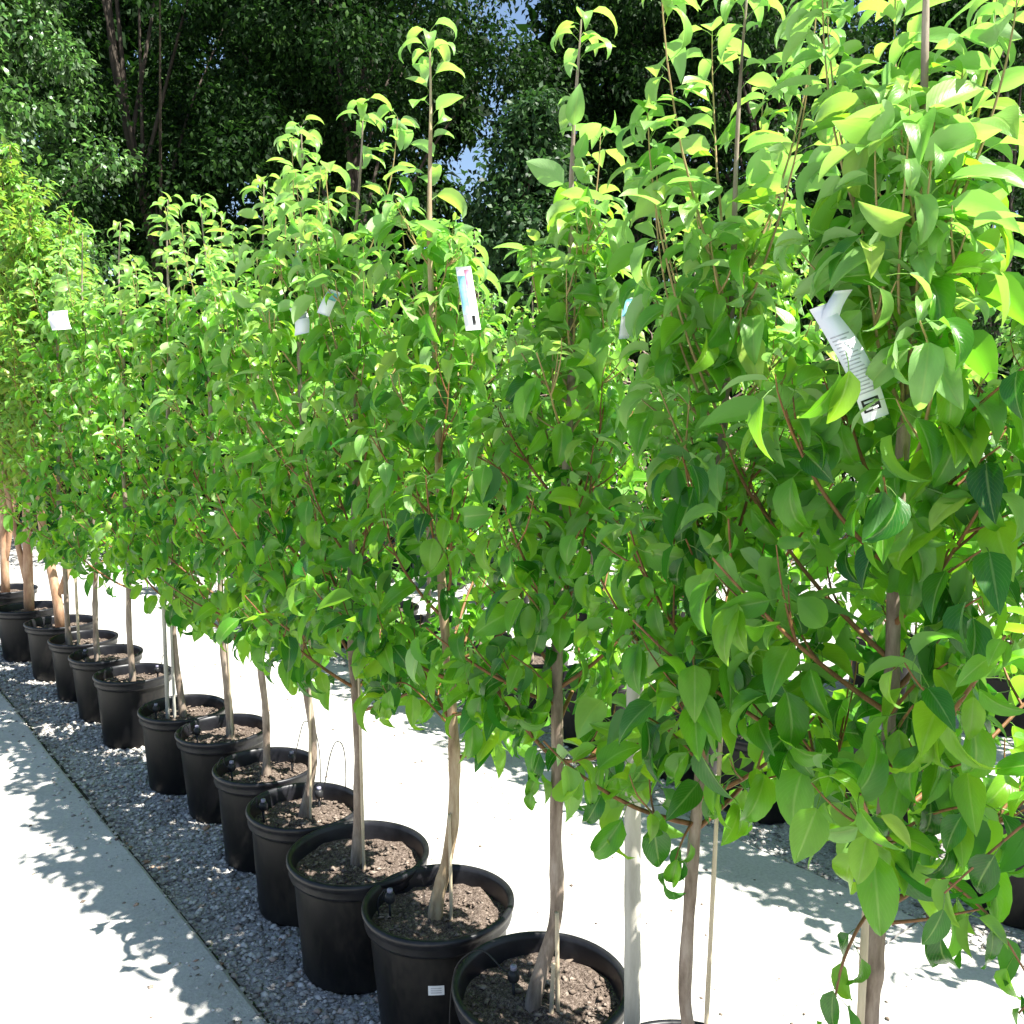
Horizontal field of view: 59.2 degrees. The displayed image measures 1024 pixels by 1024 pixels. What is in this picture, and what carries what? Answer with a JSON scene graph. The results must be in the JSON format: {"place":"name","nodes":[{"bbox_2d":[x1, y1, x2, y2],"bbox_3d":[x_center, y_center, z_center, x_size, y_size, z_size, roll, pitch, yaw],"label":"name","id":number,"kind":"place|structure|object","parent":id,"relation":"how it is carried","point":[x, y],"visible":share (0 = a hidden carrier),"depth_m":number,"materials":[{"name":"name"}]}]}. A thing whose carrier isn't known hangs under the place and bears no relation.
{"place":"outdoors","nodes":[
{"label":"outdoors","id":0,"kind":"place"},
{"bbox_2d":[0,692,267,1023],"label":"path","id":1,"kind":"structure","parent":0,"point":[63,960],"depth_m":2.94,"materials":[{"name":"concrete"}]},
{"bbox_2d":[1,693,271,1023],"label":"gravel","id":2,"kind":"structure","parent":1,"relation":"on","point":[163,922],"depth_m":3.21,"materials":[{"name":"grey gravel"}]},
{"bbox_2d":[0,640,380,1023],"bbox_3d":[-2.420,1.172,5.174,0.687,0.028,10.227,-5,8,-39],"label":"gravel","id":3,"kind":"structure","parent":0,"point":[327,1016],"depth_m":3.49,"materials":[{"name":"grey gravel"}]},
{"bbox_2d":[0,583,37,605],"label":"plant pot","id":4,"kind":"object","parent":3,"relation":"on","point":[15,594],"visible":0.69,"depth_m":7.03,"materials":[{"name":"black plastic"}]},
{"bbox_2d":[0,189,48,592],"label":"crape myrtle","id":5,"kind":"object","parent":4,"relation":"in","point":[5,540],"visible":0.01,"depth_m":7.09,"materials":[{"name":"plant"}]},
{"bbox_2d":[0,600,63,661],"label":"plant pot","id":6,"kind":"object","parent":3,"relation":"on","point":[14,617],"visible":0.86,"depth_m":6.30,"materials":[{"name":"black plastic"}]},
{"bbox_2d":[0,135,60,610],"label":"crape myrtle","id":7,"kind":"object","parent":6,"relation":"on","point":[25,557],"visible":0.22,"depth_m":6.19,"materials":[{"name":"green plant"}]},
{"bbox_2d":[23,614,92,680],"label":"plant pot","id":8,"kind":"object","parent":3,"relation":"on","point":[40,631],"visible":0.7,"depth_m":5.84,"materials":[{"name":"black plastic"}]},
{"bbox_2d":[0,191,123,626],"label":"crape myrtle","id":9,"kind":"object","parent":8,"relation":"in","point":[33,253],"visible":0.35,"depth_m":5.69,"materials":[{"name":"green plant"}]},
{"bbox_2d":[47,629,118,701],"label":"plant pot","id":10,"kind":"object","parent":3,"relation":"on","point":[60,649],"visible":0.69,"depth_m":5.43,"materials":[{"name":"black plastic"}]},
{"bbox_2d":[0,235,102,644],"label":"pear tree","id":11,"kind":"object","parent":10,"relation":"on","point":[32,489],"visible":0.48,"depth_m":5.33,"materials":[{"name":"green plant"}]},
{"bbox_2d":[72,516,79,644],"bbox_3d":[-2.660,0.402,5.491,0.018,0.930,0.018,-2,6,-22],"label":"bamboo cane","id":12,"kind":"object","parent":10,"relation":"in","point":[77,611],"visible":0.45,"depth_m":5.50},
{"bbox_2d":[68,644,142,722],"bbox_3d":[-2.331,0.988,5.197,0.396,0.365,0.396,-4,8,-27],"label":"plant pot","id":13,"kind":"object","parent":3,"relation":"on","point":[86,688],"visible":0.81,"depth_m":5.06,"materials":[{"name":"black plastic"}]},
{"bbox_2d":[30,227,132,661],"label":"pear tree","id":14,"kind":"object","parent":13,"relation":"on","point":[76,334],"visible":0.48,"depth_m":4.96,"materials":[{"name":"green plant"}]},
{"bbox_2d":[92,663,171,748],"bbox_3d":[-2.008,1.029,4.793,0.396,0.365,0.396,3,6,24],"label":"plant pot","id":15,"kind":"object","parent":3,"relation":"on","point":[122,698],"visible":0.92,"depth_m":4.65,"materials":[{"name":"black plastic"}]},
{"bbox_2d":[53,219,165,680],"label":"pear tree","id":16,"kind":"object","parent":15,"relation":"on","point":[113,341],"visible":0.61,"depth_m":4.60,"materials":[{"name":"green plant"}]},
{"bbox_2d":[48,310,70,329],"bbox_3d":[-2.145,-0.910,4.274,0.108,0.099,0.036,-1,6,-12],"label":"plant tag","id":17,"kind":"object","parent":16,"relation":"attached to","point":[58,320],"visible":1,"depth_m":4.27,"materials":[{"name":"white plastic"}]},
{"bbox_2d":[0,689,269,1023],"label":"dirt joint","id":18,"kind":"object","parent":3,"relation":"on","point":[136,858],"depth_m":3.67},
{"bbox_2d":[137,694,224,794],"bbox_3d":[-1.537,1.088,4.223,0.396,0.365,0.396,-1,6,-14],"label":"plant pot","id":19,"kind":"object","parent":3,"relation":"on","point":[164,764],"visible":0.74,"depth_m":4.08,"materials":[{"name":"black plastic"}]},
{"bbox_2d":[91,192,222,716],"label":"pear tree","id":20,"kind":"object","parent":19,"relation":"on","point":[149,339],"visible":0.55,"depth_m":3.99,"materials":[{"name":"green plant"}]},
{"bbox_2d":[160,567,169,718],"bbox_3d":[-1.600,0.541,4.148,0.020,0.930,0.020,-2,6,-22],"label":"bamboo cane","id":21,"kind":"object","parent":19,"relation":"in","point":[166,682],"visible":0.47,"depth_m":4.16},
{"bbox_2d":[166,536,175,718],"bbox_3d":[-1.565,0.542,4.138,0.014,0.930,0.014,-2,6,-22],"label":"bamboo cane","id":22,"kind":"object","parent":19,"relation":"in","point":[172,672],"visible":0.46,"depth_m":4.15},
{"bbox_2d":[174,713,262,823],"bbox_3d":[-1.254,1.118,3.936,0.396,0.365,0.396,4,8,37],"label":"plant pot","id":23,"kind":"object","parent":3,"relation":"on","point":[207,752],"visible":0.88,"depth_m":3.80,"materials":[{"name":"black plastic"}]},
{"bbox_2d":[128,194,297,738],"bbox_3d":[-1.240,-0.154,3.877,0.700,2.330,0.549,-5,8,-39],"label":"pear tree","id":24,"kind":"object","parent":23,"relation":"on","point":[193,365],"visible":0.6,"depth_m":3.72,"materials":[{"name":"green plant"}]},
{"bbox_2d":[223,551,232,739],"bbox_3d":[-1.220,0.570,3.869,0.020,0.930,0.012,0,6,0],"label":"bamboo cane","id":25,"kind":"object","parent":23,"relation":"in","point":[229,687],"visible":0.47,"depth_m":3.88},
{"bbox_2d":[212,747,307,872],"bbox_3d":[-0.960,1.161,3.521,0.396,0.365,0.396,0,5,-1],"label":"plant pot","id":26,"kind":"object","parent":3,"relation":"on","point":[243,788],"visible":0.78,"depth_m":3.40,"materials":[{"name":"black plastic"}]},
{"bbox_2d":[158,173,330,776],"bbox_3d":[-1.010,-0.085,3.379,0.646,2.295,0.623,0,6,0],"label":"pear tree","id":27,"kind":"object","parent":26,"relation":"on","point":[223,366],"visible":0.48,"depth_m":3.29,"materials":[{"name":"green plant"}]},
{"bbox_2d":[245,782,353,926],"bbox_3d":[-0.727,1.198,3.160,0.396,0.365,0.396,-4,8,-39],"label":"plant pot","id":28,"kind":"object","parent":3,"relation":"on","point":[280,831],"visible":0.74,"depth_m":3.06,"materials":[{"name":"black plastic"}]},
{"bbox_2d":[209,115,378,817],"bbox_3d":[-0.736,-0.092,3.041,0.528,2.386,0.735,0,6,0],"label":"pear tree","id":29,"kind":"object","parent":28,"relation":"on","point":[271,310],"visible":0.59,"depth_m":2.94,"materials":[{"name":"green plant"}]},
{"bbox_2d":[308,640,311,819],"bbox_3d":[-0.693,0.701,3.089,0.024,0.830,0.010,0,6,0],"label":"bamboo cane","id":30,"kind":"object","parent":28,"relation":"in","point":[310,780],"visible":0.62,"depth_m":3.10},
{"bbox_2d":[315,741,345,806],"bbox_3d":[-0.651,1.096,3.286,0.044,0.543,0.159,4,7,31],"label":"drip line","id":31,"kind":"object","parent":28,"relation":"in","point":[319,791],"visible":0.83,"depth_m":3.22,"materials":[{"name":"black plastic"}]},
{"bbox_2d":[286,820,428,994],"bbox_3d":[-0.479,1.234,2.821,0.439,0.365,0.439,2,6,12],"label":"plant pot","id":32,"kind":"object","parent":3,"relation":"on","point":[332,885],"visible":0.82,"depth_m":2.69,"materials":[{"name":"black plastic"}]},
{"bbox_2d":[216,94,450,865],"bbox_3d":[-0.461,-0.034,2.714,0.754,2.330,0.669,0,6,0],"label":"pear tree","id":33,"kind":"object","parent":32,"relation":"on","point":[350,390],"visible":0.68,"depth_m":2.59,"materials":[{"name":"green plant"}]},
{"bbox_2d":[290,308,309,335],"bbox_3d":[-0.609,-0.549,2.583,0.052,0.091,0.036,-2,6,-18],"label":"plant tag","id":34,"kind":"object","parent":33,"relation":"hanging from","point":[302,324],"visible":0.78,"depth_m":2.57,"materials":[{"name":"white plastic"}]},
{"bbox_2d":[317,289,340,316],"bbox_3d":[-0.515,-0.589,2.538,0.069,0.081,0.024,-1,6,-12],"label":"plant tag","id":35,"kind":"object","parent":33,"relation":"hanging from","point":[324,309],"visible":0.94,"depth_m":2.53,"materials":[{"name":"white plastic"}]},
{"bbox_2d":[357,678,365,869],"bbox_3d":[-0.461,0.785,2.756,0.016,0.730,0.011,0,6,0],"label":"bamboo cane","id":36,"kind":"object","parent":32,"relation":"in","point":[361,795],"visible":0.69,"depth_m":2.76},
{"bbox_2d":[361,864,513,1023],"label":"plant pot","id":37,"kind":"object","parent":3,"relation":"on","point":[418,954],"visible":0.83,"depth_m":2.44,"materials":[{"name":"black plastic"}]},
{"bbox_2d":[377,888,394,919],"bbox_3d":[-0.353,1.115,2.532,0.052,0.121,0.033,0,6,0],"label":"drip line","id":38,"kind":"object","parent":37,"relation":"in","point":[389,898],"visible":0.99,"depth_m":2.52,"materials":[{"name":"black plastic"}]},
{"bbox_2d":[279,17,565,920],"bbox_3d":[-0.231,-0.031,2.395,0.771,2.440,0.644,0,6,0],"label":"pear tree","id":39,"kind":"object","parent":37,"relation":"in","point":[431,315],"visible":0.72,"depth_m":2.34,"materials":[{"name":"green plant"}]},
{"bbox_2d":[456,266,480,330],"bbox_3d":[-0.096,-0.473,1.992,0.052,0.144,0.026,-1,6,-12],"label":"plant tag","id":40,"kind":"object","parent":39,"relation":"hanging from","point":[468,298],"visible":1,"depth_m":1.99,"materials":[{"name":"white plastic"}]},
{"bbox_2d":[448,814,452,919],"bbox_3d":[-0.170,1.004,2.491,0.013,0.350,0.011,-2,6,-22],"label":"bamboo cane","id":41,"kind":"object","parent":37,"relation":"in","point":[450,870],"visible":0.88,"depth_m":2.49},
{"bbox_2d":[452,931,623,1023],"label":"plant pot","id":42,"kind":"object","parent":3,"relation":"on","point":[591,982],"visible":0.83,"depth_m":2.21,"materials":[{"name":"black plastic"}]},
{"bbox_2d":[449,949,519,1023],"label":"drip line","id":43,"kind":"object","parent":42,"relation":"in","point":[513,975],"visible":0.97,"depth_m":2.17,"materials":[{"name":"black plastic"}]},
{"bbox_2d":[405,6,684,1012],"bbox_3d":[0.132,0.067,2.073,0.634,2.304,0.600,2,6,18],"label":"pear tree","id":44,"kind":"object","parent":42,"relation":"in","point":[569,454],"visible":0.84,"depth_m":1.97,"materials":[{"name":"green plant"}]},
{"bbox_2d":[619,297,632,338],"bbox_3d":[0.230,-0.394,1.818,0.036,0.092,0.021,-1,6,-12],"label":"plant tag","id":45,"kind":"object","parent":44,"relation":"hanging from","point":[623,333],"visible":0.39,"depth_m":1.81,"materials":[{"name":"white plastic"}]},
{"bbox_2d":[549,963,554,1013],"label":"bamboo cane","id":46,"kind":"object","parent":42,"relation":"in","point":[551,1002],"visible":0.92,"depth_m":2.10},
{"bbox_2d":[555,911,559,1011],"bbox_3d":[0.106,1.074,2.107,0.014,0.290,0.012,2,6,22],"label":"bamboo cane","id":47,"kind":"object","parent":42,"relation":"in","point":[557,986],"visible":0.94,"depth_m":2.10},
{"bbox_2d":[624,632,642,1023],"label":"wooden pole","id":48,"kind":"object","parent":3,"relation":"on","point":[632,921],"visible":0.61,"depth_m":1.94,"materials":[{"name":"grey wood"}]},
{"bbox_2d":[641,1019,703,1023],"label":"plant pot","id":49,"kind":"object","parent":3,"relation":"on","point":[669,1021],"visible":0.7,"depth_m":2.01,"materials":[{"name":"black plastic"}]},
{"bbox_2d":[524,0,884,1023],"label":"pear tree","id":50,"kind":"object","parent":49,"relation":"on","point":[674,540],"visible":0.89,"depth_m":1.62,"materials":[{"name":"green plant"}]},
{"bbox_2d":[704,737,722,1023],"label":"bamboo cane","id":51,"kind":"object","parent":49,"relation":"in","point":[711,917],"visible":0.56,"depth_m":1.75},
{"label":"plant pot","id":52,"kind":"object","parent":3,"relation":"on","visible":0},
{"bbox_2d":[621,0,1023,1023],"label":"pear tree","id":53,"kind":"object","parent":52,"relation":"on","point":[941,242],"visible":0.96,"depth_m":1.29,"materials":[{"name":"green plant"}]},
{"bbox_2d":[810,289,888,422],"bbox_3d":[0.466,-0.216,1.248,0.109,0.186,0.038,0,6,0],"label":"plant tag","id":54,"kind":"object","parent":53,"relation":"hanging from","point":[841,337],"visible":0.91,"depth_m":1.24,"materials":[{"name":"white plastic"}]},
{"bbox_2d":[857,911,868,1023],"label":"bamboo cane","id":55,"kind":"object","parent":52,"relation":"in","point":[863,953],"visible":0.47,"depth_m":1.42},
{"bbox_2d":[206,290,281,508],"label":"pear tree","id":56,"kind":"object","parent":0,"point":[226,455],"visible":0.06,"depth_m":8.10,"materials":[{"name":"green plant"}]},
{"bbox_2d":[490,561,528,603],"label":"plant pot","id":57,"kind":"object","parent":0,"point":[526,600],"visible":0.01,"depth_m":8.29,"materials":[{"name":"black plastic"}]},
{"bbox_2d":[480,304,552,537],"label":"pear tree","id":58,"kind":"object","parent":57,"relation":"on","point":[503,386],"visible":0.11,"depth_m":8.16,"materials":[{"name":"green plant"}]},
{"bbox_2d":[0,523,1023,1023],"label":"path","id":59,"kind":"structure","parent":0,"point":[776,919],"depth_m":3.31,"materials":[{"name":"concrete"}]},
{"bbox_2d":[195,508,834,666],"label":"path","id":60,"kind":"structure","parent":0,"point":[829,663],"depth_m":6.95,"materials":[{"name":"concrete"}]},
{"bbox_2d":[20,0,1017,406],"label":"sky","id":61,"kind":"structure","parent":0,"point":[467,163],"materials":[{"name":"blue"}]},
{"bbox_2d":[21,501,1019,840],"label":"path","id":62,"kind":"structure","parent":0,"point":[1001,749],"depth_m":6.63,"materials":[{"name":"concrete"}]},
{"bbox_2d":[111,432,1023,641],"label":"ground","id":63,"kind":"structure","parent":0,"point":[857,613],"depth_m":9.18,"materials":[{"name":"grey concrete"}]},
{"bbox_2d":[0,0,146,307],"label":"broadleaf tree","id":64,"kind":"object","parent":63,"relation":"on","point":[36,45],"visible":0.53,"depth_m":9.95,"materials":[{"name":"green plant"}]},
{"bbox_2d":[0,0,166,526],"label":"broadleaf tree","id":65,"kind":"object","parent":63,"relation":"on","point":[139,220],"visible":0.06,"depth_m":13.19,"materials":[{"name":"green plant"}]},
{"bbox_2d":[3,0,231,511],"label":"broadleaf tree","id":66,"kind":"object","parent":63,"relation":"on","point":[129,26],"visible":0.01,"depth_m":16.84,"materials":[{"name":"green plant"}]},
{"bbox_2d":[3,0,394,531],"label":"broadleaf tree","id":67,"kind":"object","parent":63,"relation":"on","point":[126,123],"visible":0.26,"depth_m":12.03,"materials":[{"name":"green plant"}]},
{"bbox_2d":[95,0,510,507],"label":"broadleaf tree","id":68,"kind":"object","parent":63,"relation":"on","point":[441,211],"visible":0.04,"depth_m":15.93,"materials":[{"name":"green plant"}]},
{"bbox_2d":[161,0,606,536],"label":"broadleaf tree","id":69,"kind":"object","parent":63,"relation":"on","point":[368,40],"visible":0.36,"depth_m":10.97,"materials":[{"name":"green plant"}]},
{"bbox_2d":[16,508,1023,966],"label":"gravel bed","id":70,"kind":"object","parent":63,"relation":"on","point":[826,858],"depth_m":3.59,"materials":[{"name":"grey gravel"}]},
{"bbox_2d":[361,600,418,638],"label":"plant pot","id":71,"kind":"object","parent":70,"relation":"on","point":[416,609],"visible":0.07,"depth_m":6.52,"materials":[{"name":"black plastic"}]},
{"bbox_2d":[326,259,433,546],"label":"pear tree","id":72,"kind":"object","parent":71,"relation":"on","point":[391,332],"visible":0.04,"depth_m":6.26,"materials":[{"name":"green plant"}]},
{"bbox_2d":[396,614,454,641],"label":"plant pot","id":73,"kind":"object","parent":70,"relation":"on","point":[423,618],"visible":0.04,"depth_m":6.18,"materials":[{"name":"black plastic"}]},
{"bbox_2d":[393,279,457,623],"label":"pear tree","id":74,"kind":"object","parent":73,"relation":"on","point":[418,509],"visible":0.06,"depth_m":5.80,"materials":[{"name":"green plant"}]},
{"bbox_2d":[460,632,511,700],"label":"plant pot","id":75,"kind":"object","parent":70,"relation":"on","point":[504,634],"visible":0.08,"depth_m":5.57,"materials":[{"name":"black plastic"}]},
{"bbox_2d":[424,228,543,642],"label":"pear tree","id":76,"kind":"object","parent":75,"relation":"on","point":[487,316],"visible":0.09,"depth_m":5.37,"materials":[{"name":"green plant"}]},
{"bbox_2d":[502,646,569,721],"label":"plant pot","id":77,"kind":"object","parent":70,"relation":"on","point":[538,663],"visible":0.18,"depth_m":5.02,"materials":[{"name":"black plastic"}]},
{"bbox_2d":[465,261,580,662],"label":"pear tree","id":78,"kind":"object","parent":77,"relation":"on","point":[525,475],"visible":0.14,"depth_m":4.95,"materials":[{"name":"green plant"}]},
{"bbox_2d":[563,664,625,751],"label":"plant pot","id":79,"kind":"object","parent":70,"relation":"on","point":[569,731],"visible":0.08,"depth_m":4.63,"materials":[{"name":"black plastic"}]},
{"bbox_2d":[506,219,663,678],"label":"pear tree","id":80,"kind":"object","parent":79,"relation":"on","point":[619,380],"visible":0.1,"depth_m":4.62,"materials":[{"name":"green plant"}]},
{"bbox_2d":[660,705,716,781],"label":"plant pot","id":81,"kind":"object","parent":70,"relation":"on","point":[689,774],"visible":0.04,"depth_m":4.22,"materials":[{"name":"black plastic"}]},
{"bbox_2d":[587,202,760,704],"bbox_3d":[0.804,-0.232,4.279,1.017,2.390,0.685,-4,7,-31],"label":"pear tree","id":82,"kind":"object","parent":81,"relation":"in","point":[700,330],"visible":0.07,"depth_m":4.19,"materials":[{"name":"green plant"}]},
{"bbox_2d":[717,717,785,823],"bbox_3d":[1.088,1.118,3.942,0.426,0.365,0.426,-2,5,-14],"label":"plant pot","id":83,"kind":"object","parent":70,"relation":"on","point":[773,815],"visible":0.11,"depth_m":3.79,"materials":[{"name":"black plastic"}]},
{"bbox_2d":[679,125,860,592],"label":"pear tree","id":84,"kind":"object","parent":83,"relation":"on","point":[793,307],"visible":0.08,"depth_m":3.67,"materials":[{"name":"green plant"}]},
{"bbox_2d":[845,747,919,825],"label":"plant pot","id":85,"kind":"object","parent":70,"relation":"on","point":[905,817],"depth_m":3.40,"materials":[{"name":"black plastic"}]},
{"bbox_2d":[790,188,968,675],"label":"pear tree","id":86,"kind":"object","parent":85,"relation":"on","point":[877,625],"visible":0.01,"depth_m":3.35,"materials":[{"name":"green plant"}]},
{"bbox_2d":[964,808,1023,929],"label":"plant pot","id":87,"kind":"object","parent":70,"relation":"on","point":[1014,918],"visible":0.1,"depth_m":3.01,"materials":[{"name":"black plastic"}]},
{"bbox_2d":[966,276,1023,816],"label":"pear tree","id":88,"kind":"object","parent":87,"relation":"on","point":[1013,349],"visible":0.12,"depth_m":2.98,"materials":[{"name":"green plant"}]},
{"bbox_2d":[439,81,628,553],"bbox_3d":[0.218,-1.899,9.765,2.369,5.208,2.276,0,6,0],"label":"broadleaf tree","id":89,"kind":"object","parent":63,"relation":"on","point":[521,201],"visible":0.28,"depth_m":9.28,"materials":[{"name":"green plant"}]},
{"bbox_2d":[107,501,1014,747],"bbox_3d":[-3.845,0.356,13.111,0.650,0.001,38.000,-5,8,-39],"label":"gravel bed","id":90,"kind":"object","parent":63,"relation":"on","point":[462,591],"depth_m":5.99,"materials":[{"name":"grey gravel"}]},
{"bbox_2d":[434,329,857,584],"bbox_3d":[1.581,-0.559,9.560,4.643,2.844,3.226,0,6,0],"label":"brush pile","id":91,"kind":"object","parent":90,"relation":"on","point":[625,382],"visible":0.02,"depth_m":9.11,"materials":[{"name":"green plant"}]},
{"bbox_2d":[850,627,913,694],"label":"plant pot","id":92,"kind":"object","parent":90,"relation":"on","point":[859,680],"visible":0.07,"depth_m":5.55,"materials":[{"name":"black plastic"}]},
{"bbox_2d":[986,662,1023,736],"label":"plant pot","id":93,"kind":"object","parent":90,"relation":"on","point":[998,685],"visible":0.09,"depth_m":4.82,"materials":[{"name":"black plastic"}]},
{"bbox_2d":[946,266,1023,642],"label":"pear tree","id":94,"kind":"object","parent":93,"relation":"on","point":[1004,355],"visible":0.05,"depth_m":4.78,"materials":[{"name":"green plant"}]},
{"bbox_2d":[488,0,812,518],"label":"broadleaf tree","id":95,"kind":"object","parent":63,"relation":"on","point":[635,62],"visible":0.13,"depth_m":12.11,"materials":[{"name":"green plant"}]},
{"bbox_2d":[483,0,902,498],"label":"broadleaf tree","id":96,"kind":"object","parent":63,"relation":"on","point":[551,31],"visible":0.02,"depth_m":16.41,"materials":[{"name":"green plant"}]},
{"bbox_2d":[534,0,980,556],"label":"broadleaf tree","id":97,"kind":"object","parent":63,"relation":"on","point":[760,44],"visible":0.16,"depth_m":11.41,"materials":[{"name":"green plant"}]},
{"bbox_2d":[775,0,1023,482],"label":"broadleaf tree","id":98,"kind":"object","parent":63,"relation":"on","point":[990,327],"visible":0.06,"depth_m":11.49,"materials":[{"name":"green plant"}]},
{"bbox_2d":[795,0,1023,485],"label":"broadleaf tree","id":99,"kind":"object","parent":63,"relation":"on","point":[938,14],"visible":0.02,"depth_m":16.38,"materials":[{"name":"green plant"}]},
{"bbox_2d":[189,659,970,1023],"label":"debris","id":100,"kind":"object","parent":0,"point":[613,857],"visible":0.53,"depth_m":3.27,"materials":[{"name":"brown plant"}]},
{"bbox_2d":[669,598,684,634],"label":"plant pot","id":101,"kind":"object","parent":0,"point":[682,614],"depth_m":6.72,"materials":[{"name":"black plastic"}]},
{"bbox_2d":[631,288,700,524],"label":"pear tree","id":102,"kind":"object","parent":101,"relation":"on","point":[641,496],"depth_m":6.74,"materials":[{"name":"green plant"}]},
{"bbox_2d":[922,508,1023,1023],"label":"pear tree","id":103,"kind":"object","parent":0,"point":[984,871],"visible":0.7,"depth_m":1.13,"materials":[{"name":"green plant"}]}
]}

